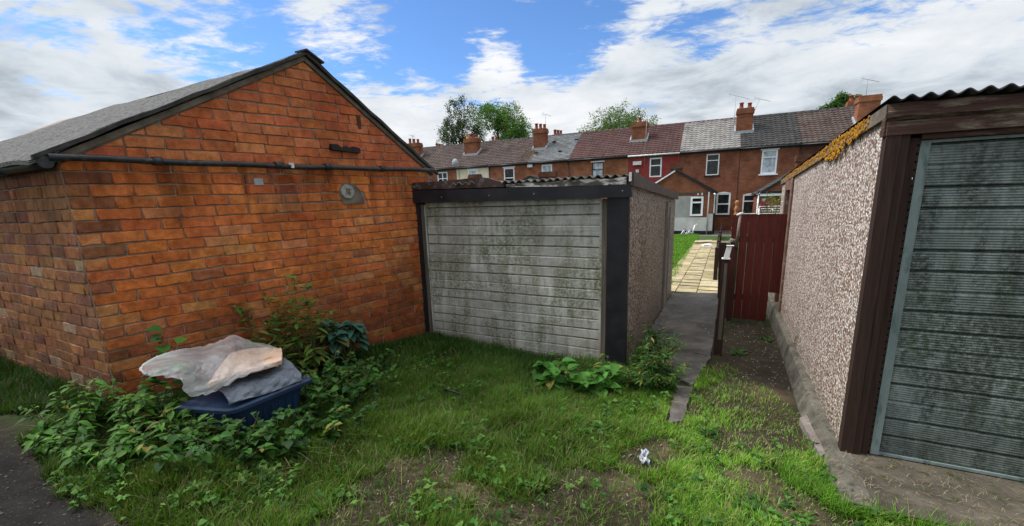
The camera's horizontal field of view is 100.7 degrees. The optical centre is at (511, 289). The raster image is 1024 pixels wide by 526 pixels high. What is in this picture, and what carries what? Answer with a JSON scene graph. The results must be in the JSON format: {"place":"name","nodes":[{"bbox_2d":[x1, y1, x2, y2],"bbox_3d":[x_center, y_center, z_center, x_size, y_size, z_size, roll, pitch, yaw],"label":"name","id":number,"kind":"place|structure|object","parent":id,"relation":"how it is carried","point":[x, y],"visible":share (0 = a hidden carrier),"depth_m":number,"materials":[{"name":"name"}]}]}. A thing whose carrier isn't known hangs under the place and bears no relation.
{"place":"outdoors","nodes":[
{"label":"outdoors","id":0,"kind":"place"},
{"bbox_2d":[0,232,900,525],"bbox_3d":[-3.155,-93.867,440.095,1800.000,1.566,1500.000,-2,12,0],"label":"ground","id":1,"kind":"structure","parent":0,"point":[20,494],"depth_m":2.65,"materials":[{"name":"soil"}]},
{"bbox_2d":[20,417,95,459],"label":"nettle plant","id":2,"kind":"object","parent":1,"relation":"on","point":[36,441],"visible":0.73,"depth_m":2.77,"materials":[{"name":"green plant"}]},
{"bbox_2d":[0,438,116,524],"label":"gravel","id":3,"kind":"structure","parent":1,"relation":"on","point":[36,500],"depth_m":2.31,"materials":[{"name":"grey gravel"}]},
{"bbox_2d":[15,387,102,435],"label":"nettle plant","id":4,"kind":"object","parent":1,"relation":"on","point":[77,412],"visible":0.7,"depth_m":2.92,"materials":[{"name":"green plant"}]},
{"bbox_2d":[55,417,142,470],"bbox_3d":[-2.676,1.011,2.733,0.395,0.327,0.429,4,14,26],"label":"nettle plant","id":5,"kind":"object","parent":1,"relation":"on","point":[79,454],"visible":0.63,"depth_m":2.65,"materials":[{"name":"green plant"}]},
{"bbox_2d":[60,376,139,429],"bbox_3d":[-2.954,0.834,3.077,0.492,0.418,0.352,6,14,31],"label":"nettle plant","id":6,"kind":"object","parent":1,"relation":"on","point":[97,401],"visible":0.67,"depth_m":3.07,"materials":[{"name":"green plant"}]},
{"bbox_2d":[85,431,158,475],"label":"nettle plant","id":7,"kind":"object","parent":1,"relation":"on","point":[124,449],"visible":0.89,"depth_m":2.62,"materials":[{"name":"green plant"}]},
{"bbox_2d":[108,394,155,432],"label":"nettle plant","id":8,"kind":"object","parent":1,"relation":"on","point":[119,408],"visible":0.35,"depth_m":2.97,"materials":[{"name":"green plant"}]},
{"bbox_2d":[122,384,183,433],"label":"nettle plant","id":9,"kind":"object","parent":1,"relation":"on","point":[148,407],"visible":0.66,"depth_m":2.94,"materials":[{"name":"green plant"}]},
{"bbox_2d":[133,325,205,420],"bbox_3d":[-2.426,0.663,3.027,0.416,0.773,0.366,-2,12,0],"label":"bramble plant","id":10,"kind":"object","parent":1,"relation":"on","point":[168,365],"visible":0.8,"depth_m":3.02,"materials":[{"name":"green plant"}]},
{"bbox_2d":[141,404,208,447],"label":"nettle plant","id":11,"kind":"object","parent":1,"relation":"on","point":[168,423],"visible":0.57,"depth_m":2.79,"materials":[{"name":"green plant"}]},
{"bbox_2d":[136,413,244,477],"bbox_3d":[-1.984,0.979,2.655,0.540,0.286,0.532,-2,12,0],"label":"bindweed plant","id":12,"kind":"object","parent":1,"relation":"on","point":[200,450],"visible":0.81,"depth_m":2.61,"materials":[{"name":"green plant"}]},
{"bbox_2d":[0,48,438,401],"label":"brick outhouse","id":13,"kind":"structure","parent":1,"relation":"on","point":[191,212],"depth_m":3.74,"materials":[{"name":"brick"}]},
{"bbox_2d":[191,412,285,469],"bbox_3d":[-1.773,0.984,2.709,0.545,0.279,0.398,-2,12,0],"label":"bindweed plant","id":14,"kind":"object","parent":1,"relation":"on","point":[252,431],"visible":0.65,"depth_m":2.72,"materials":[{"name":"green plant"}]},
{"bbox_2d":[176,376,311,433],"bbox_3d":[-1.940,0.897,3.150,0.426,0.351,0.778,8,16,39],"label":"storage box","id":15,"kind":"object","parent":1,"relation":"on","point":[216,403],"visible":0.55,"depth_m":3.00,"materials":[{"name":"blue plastic"}]},
{"bbox_2d":[206,358,301,404],"bbox_3d":[-1.940,0.664,3.200,0.532,0.097,0.569,8,16,39],"label":"tarpaulin","id":16,"kind":"object","parent":15,"relation":"in","point":[286,372],"visible":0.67,"depth_m":3.08,"materials":[{"name":"grey plastic"}]},
{"bbox_2d":[207,347,282,387],"bbox_3d":[-1.963,0.556,3.244,0.398,0.115,0.763,-6,13,-17],"label":"cardboard","id":17,"kind":"object","parent":16,"relation":"on","point":[247,361],"visible":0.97,"depth_m":3.16,"materials":[{"name":"beige cardboard"}]},
{"bbox_2d":[139,337,278,380],"bbox_3d":[-2.102,0.521,3.082,0.578,0.283,1.037,3,13,20],"label":"polythene sheet","id":18,"kind":"object","parent":17,"relation":"on","point":[234,373],"visible":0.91,"depth_m":2.91,"materials":[{"name":"plastic"}]},
{"bbox_2d":[218,408,310,464],"bbox_3d":[-1.600,0.971,2.837,0.539,0.318,0.507,10,17,43],"label":"bindweed plant","id":19,"kind":"object","parent":1,"relation":"on","point":[289,444],"visible":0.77,"depth_m":2.76,"materials":[{"name":"green plant"}]},
{"bbox_2d":[263,296,284,356],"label":"tall weed","id":20,"kind":"object","parent":1,"relation":"on","point":[277,320],"visible":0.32,"depth_m":4.13,"materials":[{"name":"green plant"}]},
{"bbox_2d":[228,275,336,374],"bbox_3d":[-2.243,0.387,3.960,1.005,1.042,1.029,-2,12,0],"label":"tall weed","id":21,"kind":"object","parent":1,"relation":"on","point":[295,342],"visible":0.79,"depth_m":4.03,"materials":[{"name":"green plant"}]},
{"bbox_2d":[294,370,347,419],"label":"bindweed plant","id":22,"kind":"object","parent":1,"relation":"on","point":[318,394],"visible":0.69,"depth_m":3.34,"materials":[{"name":"green plant"}]},
{"bbox_2d":[281,395,376,447],"bbox_3d":[-1.355,0.970,3.035,0.505,0.289,0.646,7,15,34],"label":"bindweed plant","id":23,"kind":"object","parent":1,"relation":"on","point":[332,421],"visible":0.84,"depth_m":3.04,"materials":[{"name":"green plant"}]},
{"bbox_2d":[296,350,368,395],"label":"bindweed plant","id":24,"kind":"object","parent":1,"relation":"on","point":[331,371],"visible":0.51,"depth_m":3.65,"materials":[{"name":"green plant"}]},
{"bbox_2d":[315,320,369,361],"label":"spurge plant","id":25,"kind":"object","parent":1,"relation":"on","point":[347,336],"visible":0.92,"depth_m":4.35,"materials":[{"name":"green plant"}]},
{"bbox_2d":[324,362,396,406],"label":"bindweed plant","id":26,"kind":"object","parent":1,"relation":"on","point":[352,394],"visible":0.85,"depth_m":3.58,"materials":[{"name":"green plant"}]},
{"bbox_2d":[329,348,394,379],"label":"bindweed plant","id":27,"kind":"object","parent":1,"relation":"on","point":[360,367],"visible":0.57,"depth_m":4.20,"materials":[{"name":"green plant"}]},
{"bbox_2d":[407,135,456,167],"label":"terraced house","id":28,"kind":"structure","parent":1,"relation":"on","point":[425,153],"depth_m":38.06,"materials":[{"name":"brown tile"}]},
{"bbox_2d":[426,143,485,180],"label":"terraced house","id":29,"kind":"structure","parent":1,"relation":"on","point":[443,160],"depth_m":36.07,"materials":[{"name":"brown tile"}]},
{"bbox_2d":[437,172,447,180],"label":"window","id":30,"kind":"structure","parent":29,"relation":"in","point":[442,176],"depth_m":35.53,"materials":[{"name":"white plastic"}]},
{"bbox_2d":[434,95,481,144],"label":"leafy tree","id":31,"kind":"object","parent":1,"relation":"on","point":[457,129],"visible":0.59,"depth_m":45.27,"materials":[{"name":"green plant"}]},
{"bbox_2d":[443,387,481,395],"bbox_3d":[-0.450,0.913,3.819,0.356,0.077,0.147,0,12,7],"label":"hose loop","id":32,"kind":"object","parent":1,"relation":"on","point":[456,392],"visible":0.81,"depth_m":3.76,"materials":[{"name":"rubber"}]},
{"bbox_2d":[468,174,481,177],"bbox_3d":[-2.656,-6.524,32.934,4.720,4.568,3.098,4,14,24],"label":"extension","id":33,"kind":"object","parent":1,"relation":"on","point":[473,175],"visible":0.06,"depth_m":31.05,"materials":[{"name":"brick"}]},
{"bbox_2d":[455,133,514,178],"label":"terraced house","id":34,"kind":"structure","parent":1,"relation":"on","point":[478,154],"depth_m":35.08,"materials":[{"name":"brown tile"}]},
{"bbox_2d":[468,170,476,174],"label":"window","id":35,"kind":"structure","parent":34,"relation":"in","point":[469,171],"depth_m":34.30,"materials":[{"name":"white plastic"}]},
{"bbox_2d":[0,233,985,525],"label":"grass","id":36,"kind":"structure","parent":1,"relation":"on","point":[538,407],"depth_m":2.89,"materials":[{"name":"green plant"}]},
{"bbox_2d":[467,98,534,140],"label":"leafy tree","id":37,"kind":"object","parent":1,"relation":"on","point":[504,123],"visible":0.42,"depth_m":43.62,"materials":[{"name":"green plant"}]},
{"bbox_2d":[488,112,549,180],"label":"terraced house","id":38,"kind":"structure","parent":1,"relation":"on","point":[519,152],"depth_m":33.16,"materials":[{"name":"orange brick"}]},
{"bbox_2d":[504,168,514,180],"bbox_3d":[-0.197,-8.780,33.057,0.900,1.360,0.086,4,14,24],"label":"window","id":39,"kind":"structure","parent":38,"relation":"in","point":[508,172],"depth_m":33.03,"materials":[{"name":"white plastic"}]},
{"bbox_2d":[522,171,557,179],"bbox_3d":[1.937,-6.165,30.864,4.020,4.448,3.098,4,14,24],"label":"extension","id":40,"kind":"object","parent":1,"relation":"on","point":[549,174],"visible":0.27,"depth_m":28.82,"materials":[{"name":"brown brick"}]},
{"bbox_2d":[412,171,678,366],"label":"garage","id":41,"kind":"structure","parent":1,"relation":"on","point":[570,265],"depth_m":4.89,"materials":[{"name":"concrete"}]},
{"bbox_2d":[427,203,599,358],"bbox_3d":[-0.050,-0.127,5.020,2.205,1.706,0.034,4,14,26],"label":"door","id":42,"kind":"structure","parent":41,"relation":"in","point":[527,276],"depth_m":4.94,"materials":[{"name":"metal"}]},
{"bbox_2d":[664,207,669,305],"bbox_3d":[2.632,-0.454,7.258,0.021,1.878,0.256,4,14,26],"label":"side door","id":43,"kind":"structure","parent":41,"relation":"in","point":[669,207],"depth_m":7.29,"materials":[{"name":"wood"}]},
{"bbox_2d":[531,360,563,390],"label":"dock plant","id":44,"kind":"object","parent":1,"relation":"on","point":[543,377],"visible":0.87,"depth_m":4.06,"materials":[{"name":"green plant"}]},
{"bbox_2d":[527,129,586,177],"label":"terraced house","id":45,"kind":"structure","parent":1,"relation":"on","point":[555,155],"depth_m":31.99,"materials":[{"name":"grey tile"}]},
{"bbox_2d":[542,164,551,171],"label":"window","id":46,"kind":"structure","parent":45,"relation":"in","point":[545,168],"depth_m":31.68,"materials":[{"name":"white plastic"}]},
{"bbox_2d":[547,352,588,391],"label":"dock plant","id":47,"kind":"object","parent":1,"relation":"on","point":[571,377],"visible":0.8,"depth_m":3.97,"materials":[{"name":"green plant"}]},
{"bbox_2d":[141,294,1023,525],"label":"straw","id":48,"kind":"object","parent":1,"relation":"on","point":[710,451],"visible":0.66,"depth_m":2.57,"materials":[{"name":"beige plant"}]},
{"bbox_2d":[568,361,625,399],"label":"dock plant","id":49,"kind":"object","parent":1,"relation":"on","point":[599,383],"visible":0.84,"depth_m":3.91,"materials":[{"name":"green plant"}]},
{"bbox_2d":[568,127,631,199],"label":"terraced house","id":50,"kind":"structure","parent":1,"relation":"on","point":[604,152],"depth_m":30.51,"materials":[{"name":"orange brick"}]},
{"bbox_2d":[592,162,603,175],"bbox_3d":[6.112,-8.362,30.196,0.820,1.350,0.086,4,14,24],"label":"window","id":51,"kind":"structure","parent":50,"relation":"in","point":[597,167],"depth_m":30.15,"materials":[{"name":"white glass"}]},
{"bbox_2d":[594,345,609,364],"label":"tall weed","id":52,"kind":"object","parent":1,"relation":"on","point":[601,354],"visible":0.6,"depth_m":4.38,"materials":[{"name":"green plant"}]},
{"bbox_2d":[577,99,660,131],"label":"leafy tree","id":53,"kind":"object","parent":1,"relation":"on","point":[623,122],"visible":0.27,"depth_m":40.98,"materials":[{"name":"green plant"}]},
{"bbox_2d":[611,357,655,390],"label":"feathery weed","id":54,"kind":"object","parent":1,"relation":"on","point":[640,380],"visible":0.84,"depth_m":3.96,"materials":[{"name":"green plant"}]},
{"bbox_2d":[639,448,649,465],"bbox_3d":[0.896,1.123,2.858,0.080,0.070,0.105,-2,12,0],"label":"crisp packet","id":55,"kind":"object","parent":1,"relation":"on","point":[644,454],"visible":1,"depth_m":2.86,"materials":[{"name":"plastic"}]},
{"bbox_2d":[628,113,685,181],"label":"terraced house","id":56,"kind":"structure","parent":1,"relation":"on","point":[654,151],"depth_m":28.94,"materials":[{"name":"red tile"}]},
{"bbox_2d":[649,157,661,176],"bbox_3d":[9.672,-8.226,28.558,0.780,1.250,0.086,4,14,24],"label":"window","id":57,"kind":"structure","parent":56,"relation":"in","point":[655,169],"depth_m":28.56,"materials":[{"name":"white plastic"}]},
{"bbox_2d":[628,323,686,373],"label":"feathery weed","id":58,"kind":"object","parent":1,"relation":"on","point":[647,347],"visible":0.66,"depth_m":4.31,"materials":[{"name":"green plant"}]},
{"bbox_2d":[646,326,678,350],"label":"feathery weed","id":59,"kind":"object","parent":1,"relation":"on","point":[655,334],"visible":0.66,"depth_m":5.05,"materials":[{"name":"green plant"}]},
{"bbox_2d":[639,349,690,393],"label":"feathery weed","id":60,"kind":"object","parent":1,"relation":"on","point":[662,382],"visible":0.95,"depth_m":3.99,"materials":[{"name":"green plant"}]},
{"bbox_2d":[654,162,716,234],"bbox_3d":[10.470,-5.635,26.958,4.600,4.520,3.175,4,14,25],"label":"extension","id":61,"kind":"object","parent":1,"relation":"on","point":[695,202],"visible":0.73,"depth_m":25.33,"materials":[{"name":"white paint"}]},
{"bbox_2d":[690,196,703,215],"bbox_3d":[11.005,-4.968,25.274,0.700,1.140,0.086,4,14,24],"label":"window","id":62,"kind":"structure","parent":61,"relation":"in","point":[696,204],"depth_m":25.27,"materials":[{"name":"white plastic"}]},
{"bbox_2d":[682,458,708,480],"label":"clover plant","id":63,"kind":"object","parent":1,"relation":"on","point":[695,470],"visible":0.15,"depth_m":2.72,"materials":[{"name":"green plant"}]},
{"bbox_2d":[698,450,724,472],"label":"clover plant","id":64,"kind":"object","parent":1,"relation":"on","point":[712,464],"visible":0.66,"depth_m":2.85,"materials":[{"name":"green plant"}]},
{"bbox_2d":[679,94,754,229],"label":"terraced house","id":65,"kind":"structure","parent":1,"relation":"on","point":[710,157],"depth_m":27.32,"materials":[{"name":"red brick"}]},
{"bbox_2d":[704,154,719,176],"bbox_3d":[12.820,-7.949,27.110,0.930,1.380,0.150,4,14,24],"label":"window","id":66,"kind":"structure","parent":65,"relation":"in","point":[712,161],"depth_m":27.13,"materials":[{"name":"white plastic"}]},
{"bbox_2d":[715,192,730,215],"bbox_3d":[13.595,-5.516,27.316,1.000,1.530,0.150,4,14,24],"label":"window","id":67,"kind":"structure","parent":65,"relation":"in","point":[723,199],"depth_m":27.34,"materials":[{"name":"white plastic"}]},
{"bbox_2d":[713,224,721,279],"bbox_3d":[8.160,-1.927,16.657,0.080,1.282,15.390,4,14,26],"label":"boundary fence","id":68,"kind":"object","parent":1,"relation":"on","point":[716,260],"visible":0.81,"depth_m":9.92,"materials":[{"name":"wood"}]},
{"bbox_2d":[693,483,745,520],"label":"clover plant","id":69,"kind":"object","parent":1,"relation":"on","point":[720,498],"visible":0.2,"depth_m":2.49,"materials":[{"name":"green plant"}]},
{"bbox_2d":[717,243,726,297],"bbox_3d":[3.249,-0.289,6.546,0.141,0.869,0.040,4,14,26],"label":"fence board","id":70,"kind":"object","parent":1,"relation":"on","point":[722,248],"visible":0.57,"depth_m":6.50,"materials":[{"name":"wood"}]},
{"bbox_2d":[713,245,733,355],"bbox_3d":[2.445,0.235,4.929,0.135,1.503,0.100,4,14,26],"label":"gate post","id":71,"kind":"object","parent":1,"relation":"on","point":[719,332],"visible":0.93,"depth_m":4.88,"materials":[{"name":"brown wood"}]},
{"bbox_2d":[726,212,742,320],"bbox_3d":[3.306,-0.266,6.308,0.114,1.742,0.075,4,14,26],"label":"fence post","id":72,"kind":"object","parent":1,"relation":"on","point":[733,272],"visible":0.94,"depth_m":6.31,"materials":[{"name":"brown wood"}]},
{"bbox_2d":[731,200,738,228],"bbox_3d":[4.340,-0.800,8.326,0.124,1.869,0.124,-2,12,0],"label":"carved post","id":73,"kind":"object","parent":1,"relation":"on","point":[736,208],"visible":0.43,"depth_m":8.13,"materials":[{"name":"brown wood"}]},
{"bbox_2d":[730,346,749,355],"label":"clover plant","id":74,"kind":"object","parent":1,"relation":"on","point":[740,352],"visible":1,"depth_m":5.09,"materials":[{"name":"green plant"}]},
{"bbox_2d":[721,483,772,515],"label":"clover plant","id":75,"kind":"object","parent":1,"relation":"on","point":[754,495],"visible":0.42,"depth_m":2.48,"materials":[{"name":"green plant"}]},
{"bbox_2d":[725,213,787,320],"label":"garden gate","id":76,"kind":"structure","parent":1,"relation":"on","point":[769,238],"depth_m":6.26,"materials":[{"name":"red wood"}]},
{"bbox_2d":[754,200,770,230],"bbox_3d":[5.244,-1.472,8.878,0.374,0.779,0.303,-7,13,-21],"label":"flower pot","id":77,"kind":"object","parent":1,"relation":"on","point":[764,205],"visible":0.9,"depth_m":8.82,"materials":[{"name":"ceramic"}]},
{"bbox_2d":[755,336,771,341],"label":"clover plant","id":78,"kind":"object","parent":1,"relation":"on","point":[766,339],"visible":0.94,"depth_m":5.60,"materials":[{"name":"green plant"}]},
{"bbox_2d":[758,206,779,214],"bbox_3d":[5.705,-0.985,9.368,0.606,1.696,0.129,4,14,26],"label":"airer","id":79,"kind":"object","parent":1,"relation":"on","point":[768,208],"visible":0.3,"depth_m":9.31,"materials":[{"name":"white plastic"}]},
{"bbox_2d":[736,97,802,226],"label":"terraced house","id":80,"kind":"structure","parent":1,"relation":"on","point":[767,154],"depth_m":26.21,"materials":[{"name":"red brick"}]},
{"bbox_2d":[742,193,753,222],"bbox_3d":[14.980,-5.095,26.792,0.800,1.940,0.102,4,14,24],"label":"window","id":81,"kind":"structure","parent":80,"relation":"in","point":[747,204],"depth_m":26.76,"materials":[{"name":"white plastic"}]},
{"bbox_2d":[758,149,777,175],"bbox_3d":[15.657,-7.734,25.830,1.010,1.480,0.150,4,14,24],"label":"window","id":82,"kind":"structure","parent":80,"relation":"in","point":[769,157],"depth_m":25.85,"materials":[{"name":"white plastic"}]},
{"bbox_2d":[758,192,780,218],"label":"leafy shrub","id":83,"kind":"object","parent":1,"relation":"on","point":[767,209],"visible":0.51,"depth_m":8.83,"materials":[{"name":"green plant"}]},
{"bbox_2d":[751,154,810,229],"bbox_3d":[16.358,-5.274,24.298,4.480,4.562,3.118,4,14,24],"label":"extension","id":84,"kind":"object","parent":1,"relation":"on","point":[763,192],"visible":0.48,"depth_m":23.59,"materials":[{"name":"red brick"}]},
{"bbox_2d":[767,491,816,522],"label":"clover plant","id":85,"kind":"object","parent":1,"relation":"on","point":[787,503],"visible":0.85,"depth_m":2.40,"materials":[{"name":"green plant"}]},
{"bbox_2d":[799,415,824,457],"bbox_3d":[2.288,1.119,3.222,0.125,0.151,0.806,4,14,26],"label":"stone slab","id":86,"kind":"object","parent":1,"relation":"on","point":[805,424],"depth_m":3.18,"materials":[{"name":"grey stone"}]},
{"bbox_2d":[766,292,875,510],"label":"concrete kerb","id":87,"kind":"structure","parent":1,"relation":"on","point":[809,405],"depth_m":3.39,"materials":[{"name":"grey concrete"}]},
{"bbox_2d":[786,76,882,155],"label":"terraced house","id":88,"kind":"structure","parent":1,"relation":"on","point":[820,128],"depth_m":25.21,"materials":[{"name":"brown tile"}]},
{"bbox_2d":[816,91,861,108],"bbox_3d":[24.851,-9.928,32.415,4.036,9.842,3.642,-2,12,0],"label":"leafy tree","id":89,"kind":"object","parent":1,"relation":"on","point":[841,99],"visible":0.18,"depth_m":31.00,"materials":[{"name":"green plant"}]},
{"bbox_2d":[772,83,1023,481],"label":"garage","id":90,"kind":"structure","parent":1,"relation":"on","point":[931,252],"depth_m":2.55,"materials":[{"name":"concrete"}]},
{"bbox_2d":[879,138,1023,476],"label":"door","id":91,"kind":"structure","parent":90,"relation":"in","point":[956,396],"depth_m":2.48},
{"bbox_2d":[851,306,1023,525],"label":"concrete slab","id":92,"kind":"structure","parent":1,"relation":"on","point":[1002,491],"depth_m":2.45,"materials":[{"name":"grey concrete"}]},
{"bbox_2d":[0,0,1023,178],"label":"sky","id":93,"kind":"structure","parent":0,"point":[563,60],"materials":[{"name":"blue"}]},
{"bbox_2d":[643,293,717,424],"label":"path","id":94,"kind":"structure","parent":0,"point":[694,353],"depth_m":5.82,"materials":[{"name":"concrete"}]},
{"bbox_2d":[671,242,718,292],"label":"garden path","id":95,"kind":"structure","parent":0,"point":[688,278],"depth_m":11.07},
{"bbox_2d":[694,240,730,243],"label":"loose path slabs","id":96,"kind":"structure","parent":95,"relation":"on","point":[705,241],"depth_m":19.48,"materials":[{"name":"beige stone"}]},
{"bbox_2d":[699,230,731,235],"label":"patio","id":97,"kind":"structure","parent":0,"point":[724,232],"depth_m":25.62,"materials":[{"name":"concrete"}]},
{"bbox_2d":[681,224,696,233],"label":"garden tools","id":98,"kind":"object","parent":97,"relation":"on","point":[683,232],"visible":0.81,"depth_m":25.34,"materials":[{"name":"white plastic"}]}
]}

